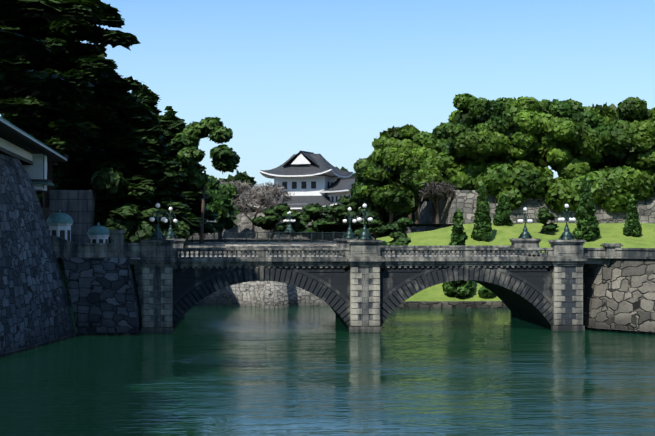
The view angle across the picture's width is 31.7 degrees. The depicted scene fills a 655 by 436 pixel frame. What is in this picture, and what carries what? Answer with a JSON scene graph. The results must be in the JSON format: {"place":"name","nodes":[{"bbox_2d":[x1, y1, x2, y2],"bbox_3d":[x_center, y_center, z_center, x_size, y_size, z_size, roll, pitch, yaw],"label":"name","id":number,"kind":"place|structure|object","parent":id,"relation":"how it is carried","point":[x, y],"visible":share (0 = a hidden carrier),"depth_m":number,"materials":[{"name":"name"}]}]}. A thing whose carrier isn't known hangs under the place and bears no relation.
{"place":"outdoors","nodes":[
{"label":"outdoors","id":0,"kind":"place"},
{"bbox_2d":[0,153,82,357],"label":"wall","id":1,"kind":"structure","parent":0,"point":[35,312],"depth_m":74.08,"materials":[{"name":"stone"}]},
{"bbox_2d":[0,117,67,190],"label":"building","id":2,"kind":"structure","parent":1,"relation":"on","point":[33,155],"depth_m":82.70,"materials":[{"name":"paint"}]},
{"bbox_2d":[188,233,324,241],"bbox_3d":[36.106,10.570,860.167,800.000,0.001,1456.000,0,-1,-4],"label":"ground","id":3,"kind":"structure","parent":0,"point":[196,237],"depth_m":176.70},
{"bbox_2d":[188,232,345,242],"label":"iron bridge","id":4,"kind":"structure","parent":3,"relation":"on","point":[234,241],"depth_m":127.96,"materials":[{"name":"grey"}]},
{"bbox_2d":[283,211,292,231],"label":"lamp","id":5,"kind":"object","parent":4,"relation":"on","point":[287,221],"visible":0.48,"depth_m":133.74,"materials":[{"name":"green metal"}]},
{"bbox_2d":[284,211,295,232],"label":"lamp","id":6,"kind":"object","parent":4,"relation":"on","point":[289,230],"visible":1,"depth_m":128.07,"materials":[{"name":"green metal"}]},
{"bbox_2d":[43,21,612,295],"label":"trunks","id":7,"kind":"object","parent":3,"relation":"on","point":[435,205],"visible":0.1,"depth_m":147.25,"materials":[{"name":"brown plant"}]},
{"bbox_2d":[0,0,474,245],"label":"trees","id":8,"kind":"object","parent":7,"relation":"attached to","point":[116,142],"visible":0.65,"depth_m":99.89,"materials":[{"name":"green plant"}]},
{"bbox_2d":[219,179,457,215],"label":"twigs","id":9,"kind":"object","parent":7,"relation":"on","point":[428,189],"visible":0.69,"depth_m":193.55,"materials":[{"name":"plant"}]},
{"bbox_2d":[250,195,558,245],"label":"pine trees","id":10,"kind":"object","parent":7,"relation":"attached to","point":[303,218],"visible":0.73,"depth_m":166.62,"materials":[{"name":"green plant"}]},
{"bbox_2d":[222,211,448,240],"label":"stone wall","id":11,"kind":"structure","parent":3,"relation":"on","point":[243,223],"depth_m":214.13,"materials":[{"name":"grey stone"}]},
{"bbox_2d":[250,196,336,209],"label":"lower roof","id":12,"kind":"structure","parent":11,"relation":"on","point":[298,202],"depth_m":230.18,"materials":[{"name":"tile"}]},
{"bbox_2d":[326,191,360,207],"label":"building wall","id":13,"kind":"structure","parent":11,"relation":"on","point":[333,197],"depth_m":225.80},
{"bbox_2d":[320,176,356,192],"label":"roof","id":14,"kind":"structure","parent":13,"relation":"on","point":[342,184],"depth_m":226.71,"materials":[{"name":"grey tile"}]},
{"bbox_2d":[258,174,338,211],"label":"castle wall","id":15,"kind":"structure","parent":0,"point":[314,185],"depth_m":232.01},
{"bbox_2d":[259,151,352,178],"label":"roof","id":16,"kind":"structure","parent":15,"relation":"on","point":[302,163],"depth_m":233.37,"materials":[{"name":"tile"}]},
{"bbox_2d":[0,306,654,435],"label":"water","id":17,"kind":"structure","parent":0,"point":[257,371],"depth_m":57.31,"materials":[{"name":"green liquid"}]},
{"bbox_2d":[57,257,143,335],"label":"abutment","id":18,"kind":"object","parent":17,"relation":"in","point":[104,295],"visible":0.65,"depth_m":81.62,"materials":[{"name":"stone"}]},
{"bbox_2d":[46,209,72,256],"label":"sentry box","id":19,"kind":"object","parent":18,"relation":"on","point":[59,224],"visible":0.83,"depth_m":83.48,"materials":[{"name":"paint"}]},
{"bbox_2d":[51,230,142,257],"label":"parapet","id":20,"kind":"structure","parent":18,"relation":"on","point":[116,247],"depth_m":82.27,"materials":[{"name":"stone"}]},
{"bbox_2d":[87,222,109,242],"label":"sentry box","id":21,"kind":"object","parent":18,"relation":"on","point":[98,233],"visible":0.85,"depth_m":84.91,"materials":[{"name":"paint"}]},
{"bbox_2d":[59,240,335,307],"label":"wall","id":22,"kind":"structure","parent":17,"relation":"in","point":[269,294],"depth_m":112.98,"materials":[{"name":"grey stone"}]},
{"bbox_2d":[42,190,104,242],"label":"gate wall","id":23,"kind":"structure","parent":22,"relation":"on","point":[77,207],"depth_m":96.88,"materials":[{"name":"stone"}]},
{"bbox_2d":[57,255,602,329],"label":"bridge spandrel wall","id":24,"kind":"structure","parent":17,"relation":"in","point":[391,278],"depth_m":84.56,"materials":[{"name":"grey stone"}]},
{"bbox_2d":[149,202,165,239],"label":"lamp","id":25,"kind":"object","parent":24,"relation":"on","point":[157,234],"visible":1,"depth_m":83.16,"materials":[{"name":"green metal"}]},
{"bbox_2d":[164,205,177,238],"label":"lamp","id":26,"kind":"object","parent":24,"relation":"on","point":[170,234],"visible":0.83,"depth_m":96.11,"materials":[{"name":"green metal"}]},
{"bbox_2d":[342,206,356,238],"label":"lamp","id":27,"kind":"object","parent":24,"relation":"on","point":[349,234],"visible":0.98,"depth_m":97.08,"materials":[{"name":"green metal"}]},
{"bbox_2d":[172,265,552,327],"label":"bridge arches","id":28,"kind":"structure","parent":24,"relation":"attached to","point":[339,307],"depth_m":84.17,"materials":[{"name":"grey stone"}]},
{"bbox_2d":[142,267,582,326],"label":"bridge pier blocks","id":29,"kind":"structure","parent":24,"relation":"attached to","point":[557,286],"depth_m":83.76,"materials":[{"name":"grey stone"}]},
{"bbox_2d":[179,251,546,256],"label":"balusters","id":30,"kind":"object","parent":24,"relation":"on","point":[342,254],"visible":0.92,"depth_m":84.03,"materials":[{"name":"stone"}]},
{"bbox_2d":[138,238,587,333],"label":"bridge","id":31,"kind":"structure","parent":24,"relation":"attached to","point":[158,257],"depth_m":84.00,"materials":[{"name":"grey stone"}]},
{"bbox_2d":[356,202,372,239],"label":"lamp","id":32,"kind":"object","parent":24,"relation":"on","point":[364,234],"visible":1,"depth_m":84.13,"materials":[{"name":"green metal"}]},
{"bbox_2d":[518,207,532,237],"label":"lamp","id":33,"kind":"object","parent":24,"relation":"on","point":[525,233],"visible":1,"depth_m":98.11,"materials":[{"name":"green metal"}]},
{"bbox_2d":[558,202,575,239],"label":"lamp","id":34,"kind":"object","parent":24,"relation":"on","point":[566,234],"visible":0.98,"depth_m":85.14,"materials":[{"name":"green metal"}]},
{"bbox_2d":[0,0,654,187],"label":"sky","id":35,"kind":"structure","parent":0,"point":[288,78],"materials":[{"name":"blue"}]},
{"bbox_2d":[308,190,654,225],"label":"hill wall","id":36,"kind":"structure","parent":0,"point":[465,202],"depth_m":143.80,"materials":[{"name":"grey stone"}]},
{"bbox_2d":[348,93,654,215],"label":"broad leaves","id":37,"kind":"object","parent":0,"point":[571,143],"visible":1,"depth_m":146.96,"materials":[{"name":"green plant"}]},
{"bbox_2d":[376,223,654,308],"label":"bank grass","id":38,"kind":"structure","parent":0,"point":[434,296],"depth_m":130.85,"materials":[{"name":"green plant"}]},
{"bbox_2d":[442,175,641,297],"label":"conical shrubs","id":39,"kind":"object","parent":38,"relation":"on","point":[587,228],"visible":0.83,"depth_m":130.21,"materials":[{"name":"green plant"}]},
{"bbox_2d":[542,252,654,334],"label":"stone wall","id":40,"kind":"structure","parent":0,"point":[618,295],"depth_m":84.17,"materials":[{"name":"stone"}]},
{"bbox_2d":[583,243,654,258],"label":"parapet","id":41,"kind":"structure","parent":40,"relation":"on","point":[611,250],"depth_m":84.73,"materials":[{"name":"stone"}]}
]}

